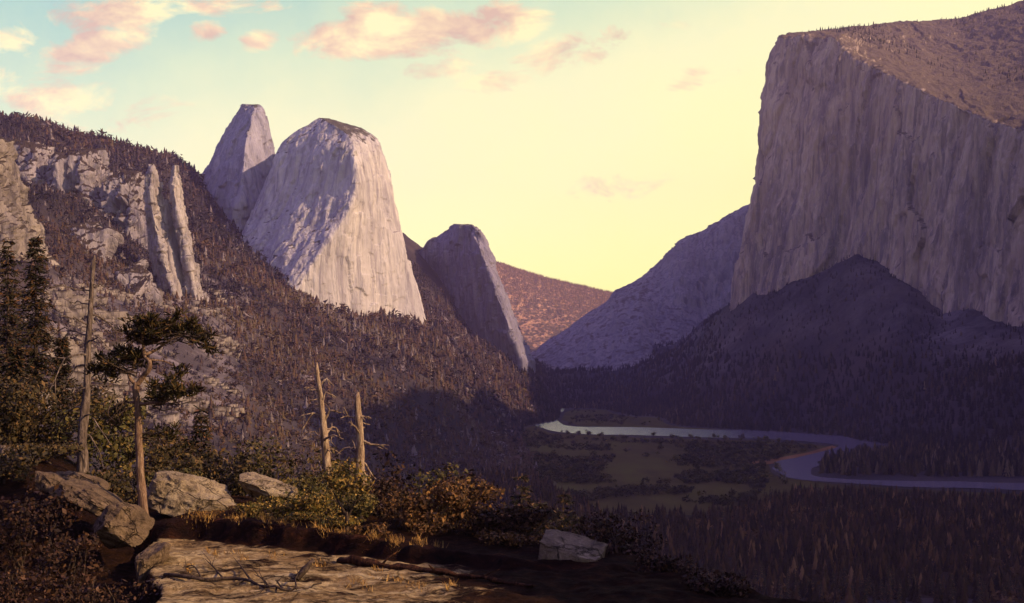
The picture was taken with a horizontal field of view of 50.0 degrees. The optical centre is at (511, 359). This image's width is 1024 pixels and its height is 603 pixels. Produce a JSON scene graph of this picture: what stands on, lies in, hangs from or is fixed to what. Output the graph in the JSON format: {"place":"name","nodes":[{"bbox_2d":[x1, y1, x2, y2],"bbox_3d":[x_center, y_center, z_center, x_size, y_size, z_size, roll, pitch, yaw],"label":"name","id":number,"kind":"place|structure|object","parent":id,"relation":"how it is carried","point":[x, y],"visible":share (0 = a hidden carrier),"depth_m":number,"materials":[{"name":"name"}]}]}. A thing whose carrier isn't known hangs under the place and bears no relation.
{"place":"outdoors","nodes":[
{"label":"outdoors","id":0,"kind":"place"},
{"bbox_2d":[0,441,946,602],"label":"ledge ground","id":1,"kind":"structure","parent":0,"point":[613,578],"depth_m":53.10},
{"bbox_2d":[0,328,5,383],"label":"spruce","id":2,"kind":"object","parent":1,"relation":"on","point":[1,359],"visible":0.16,"depth_m":92.30,"materials":[{"name":"green plant"}]},
{"bbox_2d":[0,445,16,453],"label":"boulder","id":3,"kind":"object","parent":1,"relation":"on","point":[2,449],"visible":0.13,"depth_m":73.54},
{"bbox_2d":[0,341,34,443],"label":"spruce","id":4,"kind":"object","parent":1,"relation":"on","point":[16,359],"visible":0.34,"depth_m":87.75,"materials":[{"name":"green plant"}]},
{"bbox_2d":[0,450,39,483],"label":"bush","id":5,"kind":"object","parent":1,"relation":"on","point":[6,468],"visible":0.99,"depth_m":66.89,"materials":[{"name":"green plant"}]},
{"bbox_2d":[0,238,40,405],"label":"spruce","id":6,"kind":"object","parent":1,"relation":"on","point":[8,317],"visible":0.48,"depth_m":103.88,"materials":[{"name":"green plant"}]},
{"bbox_2d":[0,375,43,446],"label":"bush","id":7,"kind":"object","parent":1,"relation":"on","point":[12,411],"visible":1,"depth_m":79.52,"materials":[{"name":"green plant"}]},
{"bbox_2d":[5,234,64,439],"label":"spruce","id":8,"kind":"object","parent":1,"relation":"on","point":[39,324],"visible":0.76,"depth_m":95.71,"materials":[{"name":"green plant"}]},
{"bbox_2d":[0,484,83,578],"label":"bush","id":9,"kind":"object","parent":1,"relation":"on","point":[12,551],"visible":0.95,"depth_m":57.79,"materials":[{"name":"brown plant"}]},
{"bbox_2d":[0,566,86,602],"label":"bush","id":10,"kind":"object","parent":1,"relation":"on","point":[7,589],"visible":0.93,"depth_m":49.53,"materials":[{"name":"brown plant"}]},
{"bbox_2d":[0,442,86,463],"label":"bush","id":11,"kind":"object","parent":1,"relation":"on","point":[44,452],"visible":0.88,"depth_m":72.70,"materials":[{"name":"green plant"}]},
{"bbox_2d":[35,471,80,510],"bbox_3d":[-26.316,7.634,64.078,2.762,2.351,2.800,0,0,0],"label":"boulder","id":12,"kind":"object","parent":1,"relation":"on","point":[49,481],"visible":0.54,"depth_m":63.19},
{"bbox_2d":[44,333,80,456],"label":"spruce","id":13,"kind":"object","parent":1,"relation":"on","point":[62,343],"visible":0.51,"depth_m":91.75,"materials":[{"name":"green plant"}]},
{"bbox_2d":[0,370,128,450],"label":"bush","id":14,"kind":"object","parent":1,"relation":"on","point":[44,430],"visible":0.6,"depth_m":85.12,"materials":[{"name":"green plant"}]},
{"bbox_2d":[30,531,110,588],"bbox_3d":[-22.106,10.045,55.133,3.745,3.145,3.584,0,0,-32],"label":"bush","id":15,"kind":"object","parent":1,"relation":"on","point":[50,563],"visible":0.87,"depth_m":54.75,"materials":[{"name":"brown plant"}]},
{"bbox_2d":[42,255,118,472],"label":"dead tree","id":16,"kind":"object","parent":1,"relation":"on","point":[82,460],"visible":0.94,"depth_m":75.83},
{"bbox_2d":[56,471,109,489],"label":"boulder","id":17,"kind":"object","parent":1,"relation":"on","point":[69,475],"visible":0.43,"depth_m":65.77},
{"bbox_2d":[60,478,123,516],"bbox_3d":[-23.753,8.013,62.536,4.060,2.305,3.318,0,0,0],"label":"boulder","id":18,"kind":"object","parent":1,"relation":"on","point":[97,499],"visible":0.64,"depth_m":61.77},
{"bbox_2d":[48,390,162,485],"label":"bush","id":19,"kind":"object","parent":1,"relation":"on","point":[117,442],"visible":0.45,"depth_m":83.40,"materials":[{"name":"green plant"}]},
{"bbox_2d":[37,571,175,602],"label":"bush","id":20,"kind":"object","parent":1,"relation":"on","point":[88,598],"visible":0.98,"depth_m":48.97,"materials":[{"name":"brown plant"}]},
{"bbox_2d":[83,466,137,503],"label":"bush","id":21,"kind":"object","parent":1,"relation":"on","point":[112,480],"visible":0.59,"depth_m":69.26,"materials":[{"name":"green plant"}]},
{"bbox_2d":[92,502,154,548],"bbox_3d":[-21.344,9.034,60.271,3.274,2.564,2.698,0,0,-34],"label":"boulder","id":22,"kind":"object","parent":1,"relation":"on","point":[116,525],"visible":0.99,"depth_m":59.34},
{"bbox_2d":[124,458,176,499],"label":"bush","id":23,"kind":"object","parent":1,"relation":"on","point":[151,468],"visible":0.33,"depth_m":73.88,"materials":[{"name":"green plant"}]},
{"bbox_2d":[134,542,170,589],"bbox_3d":[-17.683,10.187,53.920,1.442,2.278,2.580,0,0,0],"label":"boulder","id":24,"kind":"object","parent":1,"relation":"on","point":[148,558],"visible":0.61,"depth_m":53.17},
{"bbox_2d":[82,305,224,537],"bbox_3d":[-20.691,3.539,63.102,8.478,13.344,4.057,0,0,0],"label":"crooked pine","id":25,"kind":"object","parent":1,"relation":"on","point":[146,335],"visible":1,"depth_m":62.93,"materials":[{"name":"green plant"}]},
{"bbox_2d":[144,427,202,475],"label":"bush","id":26,"kind":"object","parent":1,"relation":"on","point":[167,455],"visible":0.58,"depth_m":75.61,"materials":[{"name":"green plant"}]},
{"bbox_2d":[145,467,203,485],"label":"bush","id":27,"kind":"object","parent":1,"relation":"on","point":[183,470],"visible":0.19,"depth_m":70.53,"materials":[{"name":"green plant"}]},
{"bbox_2d":[175,435,194,470],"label":"spruce","id":28,"kind":"object","parent":1,"relation":"on","point":[189,442],"visible":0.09,"depth_m":79.81,"materials":[{"name":"green plant"}]},
{"bbox_2d":[146,470,236,516],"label":"boulder","id":29,"kind":"object","parent":1,"relation":"on","point":[172,493],"visible":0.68,"depth_m":65.21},
{"bbox_2d":[172,446,236,494],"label":"bush","id":30,"kind":"object","parent":1,"relation":"on","point":[216,472],"visible":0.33,"depth_m":77.99,"materials":[{"name":"green plant"}]},
{"bbox_2d":[188,405,220,479],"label":"spruce","id":31,"kind":"object","parent":1,"relation":"on","point":[198,431],"visible":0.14,"depth_m":83.83,"materials":[{"name":"green plant"}]},
{"bbox_2d":[189,510,226,515],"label":"bush","id":32,"kind":"object","parent":1,"relation":"on","point":[219,512],"visible":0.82,"depth_m":63.33,"materials":[{"name":"green plant"}]},
{"bbox_2d":[163,552,321,595],"bbox_3d":[-12.483,9.704,49.852,8.823,0.996,4.054,0,0,40],"label":"fallen branch","id":33,"kind":"object","parent":1,"relation":"on","point":[266,586],"visible":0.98,"depth_m":49.78,"materials":[{"name":"wood"}]},
{"bbox_2d":[226,504,263,515],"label":"bush","id":34,"kind":"object","parent":1,"relation":"on","point":[231,509],"visible":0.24,"depth_m":63.02,"materials":[{"name":"green plant"}]},
{"bbox_2d":[218,452,276,495],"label":"bush","id":35,"kind":"object","parent":1,"relation":"on","point":[237,468],"visible":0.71,"depth_m":73.30,"materials":[{"name":"green plant"}]},
{"bbox_2d":[203,433,310,496],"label":"bush","id":36,"kind":"object","parent":1,"relation":"on","point":[258,454],"visible":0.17,"depth_m":77.24,"materials":[{"name":"green plant"}]},
{"bbox_2d":[229,501,298,520],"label":"bush","id":37,"kind":"object","parent":1,"relation":"on","point":[261,509],"visible":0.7,"depth_m":62.35,"materials":[{"name":"green plant"}]},
{"bbox_2d":[233,495,300,513],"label":"bush","id":38,"kind":"object","parent":1,"relation":"on","point":[280,507],"visible":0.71,"depth_m":62.52,"materials":[{"name":"green plant"}]},
{"bbox_2d":[239,472,298,501],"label":"boulder","id":39,"kind":"object","parent":1,"relation":"on","point":[255,485],"visible":0.77,"depth_m":66.64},
{"bbox_2d":[268,508,328,520],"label":"bush","id":40,"kind":"object","parent":1,"relation":"on","point":[294,514],"visible":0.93,"depth_m":61.38,"materials":[{"name":"green plant"}]},
{"bbox_2d":[262,437,338,490],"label":"bush","id":41,"kind":"object","parent":1,"relation":"on","point":[291,464],"visible":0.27,"depth_m":75.62,"materials":[{"name":"green plant"}]},
{"bbox_2d":[279,475,321,506],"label":"bush","id":42,"kind":"object","parent":1,"relation":"on","point":[299,490],"visible":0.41,"depth_m":67.46,"materials":[{"name":"green plant"}]},
{"bbox_2d":[295,559,314,580],"bbox_3d":[-9.487,9.653,50.349,0.316,0.907,1.123,0,0,36],"label":"broken stump","id":43,"kind":"object","parent":1,"relation":"on","point":[303,570],"visible":0.93,"depth_m":50.22,"materials":[{"name":"wood"}]},
{"bbox_2d":[292,488,342,517],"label":"bush","id":44,"kind":"object","parent":1,"relation":"on","point":[315,501],"visible":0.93,"depth_m":62.06,"materials":[{"name":"green plant"}]},
{"bbox_2d":[178,508,459,591],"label":"dry grass","id":45,"kind":"structure","parent":1,"relation":"on","point":[341,531],"depth_m":56.47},
{"bbox_2d":[294,362,344,502],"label":"dead tree","id":46,"kind":"object","parent":1,"relation":"on","point":[326,449],"visible":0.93,"depth_m":71.87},
{"bbox_2d":[300,462,354,506],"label":"bush","id":47,"kind":"object","parent":1,"relation":"on","point":[323,488],"visible":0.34,"depth_m":68.43,"materials":[{"name":"green plant"}]},
{"bbox_2d":[303,514,365,526],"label":"bush","id":48,"kind":"object","parent":1,"relation":"on","point":[337,520],"visible":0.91,"depth_m":59.72,"materials":[{"name":"green plant"}]},
{"bbox_2d":[319,456,376,530],"bbox_3d":[-8.741,7.858,58.833,3.142,5.282,2.570,0,0,38],"label":"sapling","id":49,"kind":"object","parent":1,"relation":"on","point":[337,470],"visible":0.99,"depth_m":58.91,"materials":[{"name":"green plant"}]},
{"bbox_2d":[332,392,386,495],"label":"dead tree","id":50,"kind":"object","parent":1,"relation":"on","point":[359,448],"visible":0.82,"depth_m":68.83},
{"bbox_2d":[337,465,383,502],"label":"bush","id":51,"kind":"object","parent":1,"relation":"on","point":[352,485],"visible":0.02,"depth_m":73.93,"materials":[{"name":"green plant"}]},
{"bbox_2d":[340,488,386,518],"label":"bush","id":52,"kind":"object","parent":1,"relation":"on","point":[362,508],"visible":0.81,"depth_m":63.30,"materials":[{"name":"green plant"}]},
{"bbox_2d":[349,521,391,535],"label":"bush","id":53,"kind":"object","parent":1,"relation":"on","point":[379,528],"visible":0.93,"depth_m":57.37,"materials":[{"name":"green plant"}]},
{"bbox_2d":[347,475,409,517],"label":"bush","id":54,"kind":"object","parent":1,"relation":"on","point":[379,488],"visible":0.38,"depth_m":65.62,"materials":[{"name":"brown plant"}]},
{"bbox_2d":[377,488,441,532],"bbox_3d":[-5.702,8.306,60.529,3.817,2.487,3.178,0,0,0],"label":"bush","id":55,"kind":"object","parent":1,"relation":"on","point":[409,506],"visible":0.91,"depth_m":60.06,"materials":[{"name":"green plant"}]},
{"bbox_2d":[365,448,458,510],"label":"bush","id":56,"kind":"object","parent":1,"relation":"on","point":[397,478],"visible":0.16,"depth_m":74.33,"materials":[{"name":"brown plant"}]},
{"bbox_2d":[336,551,533,587],"bbox_3d":[-3.628,9.726,51.329,11.210,0.923,1.264,0,0,32],"label":"fallen log","id":57,"kind":"object","parent":1,"relation":"on","point":[359,561],"visible":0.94,"depth_m":51.88,"materials":[{"name":"wood"}]},
{"bbox_2d":[403,462,474,516],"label":"bush","id":58,"kind":"object","parent":1,"relation":"on","point":[440,472],"visible":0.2,"depth_m":69.96,"materials":[{"name":"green plant"}]},
{"bbox_2d":[397,476,504,534],"bbox_3d":[-3.516,8.122,61.130,6.252,3.101,7.081,0,0,0],"label":"bush","id":59,"kind":"object","parent":1,"relation":"on","point":[454,498],"visible":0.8,"depth_m":61.10,"materials":[{"name":"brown plant"}]},
{"bbox_2d":[436,464,504,519],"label":"bush","id":60,"kind":"object","parent":1,"relation":"on","point":[472,475],"visible":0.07,"depth_m":73.38,"materials":[{"name":"brown plant"}]},
{"bbox_2d":[449,501,514,536],"bbox_3d":[-1.373,8.772,59.857,3.713,2.251,2.759,0,0,-34],"label":"bush","id":61,"kind":"object","parent":1,"relation":"on","point":[486,519],"visible":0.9,"depth_m":59.46,"materials":[{"name":"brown plant"}]},
{"bbox_2d":[472,529,542,547],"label":"bush","id":62,"kind":"object","parent":1,"relation":"on","point":[509,538],"visible":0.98,"depth_m":56.76,"materials":[{"name":"green plant"}]},
{"bbox_2d":[497,495,540,527],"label":"bush","id":63,"kind":"object","parent":1,"relation":"on","point":[520,505],"visible":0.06,"depth_m":66.15,"materials":[{"name":"green plant"}]},
{"bbox_2d":[509,473,537,531],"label":"spruce","id":64,"kind":"object","parent":1,"relation":"on","point":[522,489],"visible":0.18,"depth_m":89.85,"materials":[{"name":"green plant"}]},
{"bbox_2d":[496,504,557,535],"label":"bush","id":65,"kind":"object","parent":1,"relation":"on","point":[531,518],"visible":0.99,"depth_m":59.55,"materials":[{"name":"plant"}]},
{"bbox_2d":[531,502,552,534],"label":"spruce","id":66,"kind":"object","parent":1,"relation":"on","point":[545,504],"visible":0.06,"depth_m":83.89,"materials":[{"name":"green plant"}]},
{"bbox_2d":[523,503,607,537],"bbox_3d":[3.050,10.208,64.561,5.405,3.806,3.994,0,0,-24],"label":"bush","id":67,"kind":"object","parent":1,"relation":"on","point":[564,524],"visible":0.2,"depth_m":63.92,"materials":[{"name":"green plant"}]},
{"bbox_2d":[549,491,581,533],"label":"spruce","id":68,"kind":"object","parent":1,"relation":"on","point":[563,500],"visible":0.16,"depth_m":99.78,"materials":[{"name":"green plant"}]},
{"bbox_2d":[538,529,607,561],"bbox_3d":[2.944,9.437,53.894,3.214,1.967,2.159,0,0,17],"label":"boulder","id":69,"kind":"object","parent":1,"relation":"on","point":[559,545],"visible":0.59,"depth_m":53.40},
{"bbox_2d":[569,509,656,546],"bbox_3d":[5.513,9.742,60.382,4.885,3.117,3.374,0,0,0],"label":"bush","id":70,"kind":"object","parent":1,"relation":"on","point":[602,527],"visible":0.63,"depth_m":60.13,"materials":[{"name":"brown plant"}]},
{"bbox_2d":[604,530,667,556],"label":"bush","id":71,"kind":"object","parent":1,"relation":"on","point":[619,547],"visible":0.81,"depth_m":56.94,"materials":[{"name":"green plant"}]},
{"bbox_2d":[633,550,698,574],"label":"bush","id":72,"kind":"object","parent":1,"relation":"on","point":[663,563],"visible":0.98,"depth_m":51.79,"materials":[{"name":"green plant"}]},
{"bbox_2d":[679,567,751,597],"bbox_3d":[8.758,9.665,47.444,2.882,1.277,3.505,0,0,0],"label":"bush","id":73,"kind":"object","parent":1,"relation":"on","point":[722,585],"visible":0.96,"depth_m":46.78,"materials":[{"name":"green plant"}]},
{"bbox_2d":[0,0,1021,291],"label":"sky","id":74,"kind":"structure","parent":0,"point":[584,140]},
{"bbox_2d":[0,125,1023,602],"bbox_3d":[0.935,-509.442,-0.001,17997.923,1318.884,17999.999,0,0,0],"label":"terrain","id":75,"kind":"structure","parent":0,"point":[876,299],"depth_m":2295.82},
{"bbox_2d":[0,138,59,268],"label":"rock slab","id":76,"kind":"object","parent":75,"relation":"on","point":[21,225],"visible":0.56,"depth_m":1075.64,"materials":[{"name":"stone"}]},
{"bbox_2d":[9,138,54,186],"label":"rock buttress","id":77,"kind":"object","parent":75,"relation":"on","point":[32,160],"visible":0.27,"depth_m":1816.64,"materials":[{"name":"stone"}]},
{"bbox_2d":[44,148,112,208],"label":"rock buttress","id":78,"kind":"object","parent":75,"relation":"on","point":[86,172],"visible":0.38,"depth_m":1773.69,"materials":[{"name":"stone"}]},
{"bbox_2d":[59,221,123,261],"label":"rock buttress","id":79,"kind":"object","parent":75,"relation":"on","point":[107,241],"visible":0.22,"depth_m":1448.87,"materials":[{"name":"stone"}]},
{"bbox_2d":[98,170,147,250],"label":"rock buttress","id":80,"kind":"object","parent":75,"relation":"on","point":[122,202],"visible":0.41,"depth_m":1718.12,"materials":[{"name":"stone"}]},
{"bbox_2d":[21,271,247,428],"bbox_3d":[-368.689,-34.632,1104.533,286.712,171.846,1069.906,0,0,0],"label":"scree rubble","id":81,"kind":"object","parent":75,"relation":"on","point":[76,311],"visible":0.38,"depth_m":950.96,"materials":[{"name":"stone"}]},
{"bbox_2d":[114,258,161,306],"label":"rock buttress","id":82,"kind":"object","parent":75,"relation":"on","point":[137,277],"visible":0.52,"depth_m":1350.96,"materials":[{"name":"stone"}]},
{"bbox_2d":[143,163,185,301],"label":"rock pinnacle","id":83,"kind":"object","parent":75,"relation":"on","point":[155,223],"visible":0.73,"depth_m":1477.55,"materials":[{"name":"stone"}]},
{"bbox_2d":[163,198,182,295],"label":"rock saddle","id":84,"kind":"object","parent":75,"relation":"on","point":[174,256],"visible":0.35,"depth_m":1487.57,"materials":[{"name":"stone"}]},
{"bbox_2d":[168,164,208,303],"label":"rock pinnacle","id":85,"kind":"object","parent":75,"relation":"on","point":[190,268],"visible":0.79,"depth_m":1478.12,"materials":[{"name":"stone"}]},
{"bbox_2d":[199,104,274,231],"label":"granite spire","id":86,"kind":"structure","parent":75,"relation":"on","point":[237,169],"depth_m":2497.23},
{"bbox_2d":[0,190,505,496],"bbox_3d":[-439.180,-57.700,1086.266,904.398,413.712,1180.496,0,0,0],"label":"hillside scrub","id":87,"kind":"object","parent":75,"relation":"on","point":[237,439],"visible":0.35,"depth_m":1070.83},
{"bbox_2d":[0,110,541,514],"bbox_3d":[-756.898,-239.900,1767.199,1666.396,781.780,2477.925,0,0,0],"label":"hillside forest","id":88,"kind":"object","parent":75,"relation":"on","point":[506,424],"visible":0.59,"depth_m":1662.96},
{"bbox_2d":[241,118,426,324],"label":"granite dome","id":89,"kind":"structure","parent":75,"relation":"on","point":[323,223],"depth_m":2204.87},
{"bbox_2d":[419,224,535,372],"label":"granite crag","id":90,"kind":"structure","parent":75,"relation":"on","point":[460,259],"depth_m":2998.30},
{"bbox_2d":[473,464,1023,602],"bbox_3d":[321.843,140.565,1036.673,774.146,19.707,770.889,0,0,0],"label":"valley forest","id":91,"kind":"object","parent":75,"relation":"on","point":[874,554],"visible":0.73,"depth_m":882.49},
{"bbox_2d":[520,253,1023,463],"bbox_3d":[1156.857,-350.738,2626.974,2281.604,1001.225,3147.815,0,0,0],"label":"shady forest","id":92,"kind":"object","parent":75,"relation":"on","point":[652,406],"visible":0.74,"depth_m":2435.68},
{"bbox_2d":[774,461,781,471],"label":"riverside tree","id":93,"kind":"object","parent":75,"relation":"on","point":[776,466],"visible":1,"depth_m":1473.40,"materials":[{"name":"green plant"}]},
{"bbox_2d":[748,446,835,463],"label":"sand bank","id":94,"kind":"structure","parent":75,"relation":"on","point":[771,461],"depth_m":1705.28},
{"bbox_2d":[819,434,1023,476],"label":"trees","id":95,"kind":"object","parent":75,"relation":"on","point":[933,463],"visible":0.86,"depth_m":1493.15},
{"bbox_2d":[496,263,610,348],"bbox_3d":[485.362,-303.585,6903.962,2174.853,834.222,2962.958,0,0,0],"label":"ridge","id":96,"kind":"structure","parent":0,"point":[538,330],"depth_m":6497.38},
{"bbox_2d":[496,261,612,323],"bbox_3d":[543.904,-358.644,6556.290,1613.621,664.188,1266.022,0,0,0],"label":"forest","id":97,"kind":"object","parent":96,"relation":"on","point":[546,278],"visible":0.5,"depth_m":6844.38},
{"bbox_2d":[531,204,748,370],"bbox_3d":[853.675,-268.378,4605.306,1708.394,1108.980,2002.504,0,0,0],"label":"valley wall","id":98,"kind":"structure","parent":0,"point":[680,288],"depth_m":4379.70,"materials":[{"name":"stone"}]},
{"bbox_2d":[562,409,723,429],"bbox_3d":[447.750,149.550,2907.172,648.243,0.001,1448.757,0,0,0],"label":"meadow","id":99,"kind":"structure","parent":0,"point":[630,421],"depth_m":2664.73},
{"bbox_2d":[523,426,827,514],"bbox_3d":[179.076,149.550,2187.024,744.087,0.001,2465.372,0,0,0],"label":"meadow","id":100,"kind":"structure","parent":0,"point":[632,465],"depth_m":1484.15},
{"bbox_2d":[641,451,658,456],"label":"riverside tree","id":101,"kind":"object","parent":100,"relation":"on","point":[647,454],"visible":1,"depth_m":1693.48,"materials":[{"name":"green plant"}]},
{"bbox_2d":[512,408,816,505],"bbox_3d":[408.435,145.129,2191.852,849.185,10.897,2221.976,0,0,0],"label":"meadow scrub","id":102,"kind":"object","parent":100,"relation":"on","point":[577,473],"visible":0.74,"depth_m":1507.00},
{"bbox_2d":[666,454,680,461],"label":"riverside tree","id":103,"kind":"object","parent":100,"relation":"on","point":[676,457],"visible":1,"depth_m":1604.26,"materials":[{"name":"green plant"}]},
{"bbox_2d":[676,436,684,441],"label":"riverside tree","id":104,"kind":"object","parent":100,"relation":"on","point":[679,439],"visible":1,"depth_m":1989.52,"materials":[{"name":"green plant"}]},
{"bbox_2d":[758,470,773,477],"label":"riverside tree","id":105,"kind":"object","parent":100,"relation":"on","point":[767,474],"visible":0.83,"depth_m":1378.43,"materials":[{"name":"green plant"}]},
{"bbox_2d":[535,409,1023,489],"bbox_3d":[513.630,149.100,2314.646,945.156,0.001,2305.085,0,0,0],"label":"river","id":106,"kind":"structure","parent":0,"point":[800,467],"depth_m":1981.28,"materials":[{"name":"grey liquid"}]},
{"bbox_2d":[584,503,1023,597],"bbox_3d":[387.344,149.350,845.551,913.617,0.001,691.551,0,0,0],"label":"woodland ground","id":107,"kind":"structure","parent":0,"point":[969,588],"depth_m":782.09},
{"bbox_2d":[529,495,1023,602],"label":"valley scrub","id":108,"kind":"object","parent":107,"relation":"on","point":[1012,596],"visible":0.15,"depth_m":862.15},
{"bbox_2d":[729,0,1023,327],"bbox_3d":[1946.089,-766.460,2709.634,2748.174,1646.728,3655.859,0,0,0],"label":"granite cliff","id":109,"kind":"structure","parent":0,"point":[904,166],"depth_m":2827.41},
{"bbox_2d":[787,3,1023,82],"bbox_3d":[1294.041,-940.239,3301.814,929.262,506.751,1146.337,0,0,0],"label":"clifftop forest","id":110,"kind":"object","parent":109,"relation":"on","point":[859,27],"visible":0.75,"depth_m":3372.45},
{"bbox_2d":[768,473,1018,502],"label":"meadow","id":111,"kind":"structure","parent":0,"point":[784,487],"depth_m":1298.31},
{"bbox_2d":[780,476,787,483],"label":"riverside tree","id":112,"kind":"object","parent":111,"relation":"on","point":[782,479],"visible":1,"depth_m":1321.04,"materials":[{"name":"green plant"}]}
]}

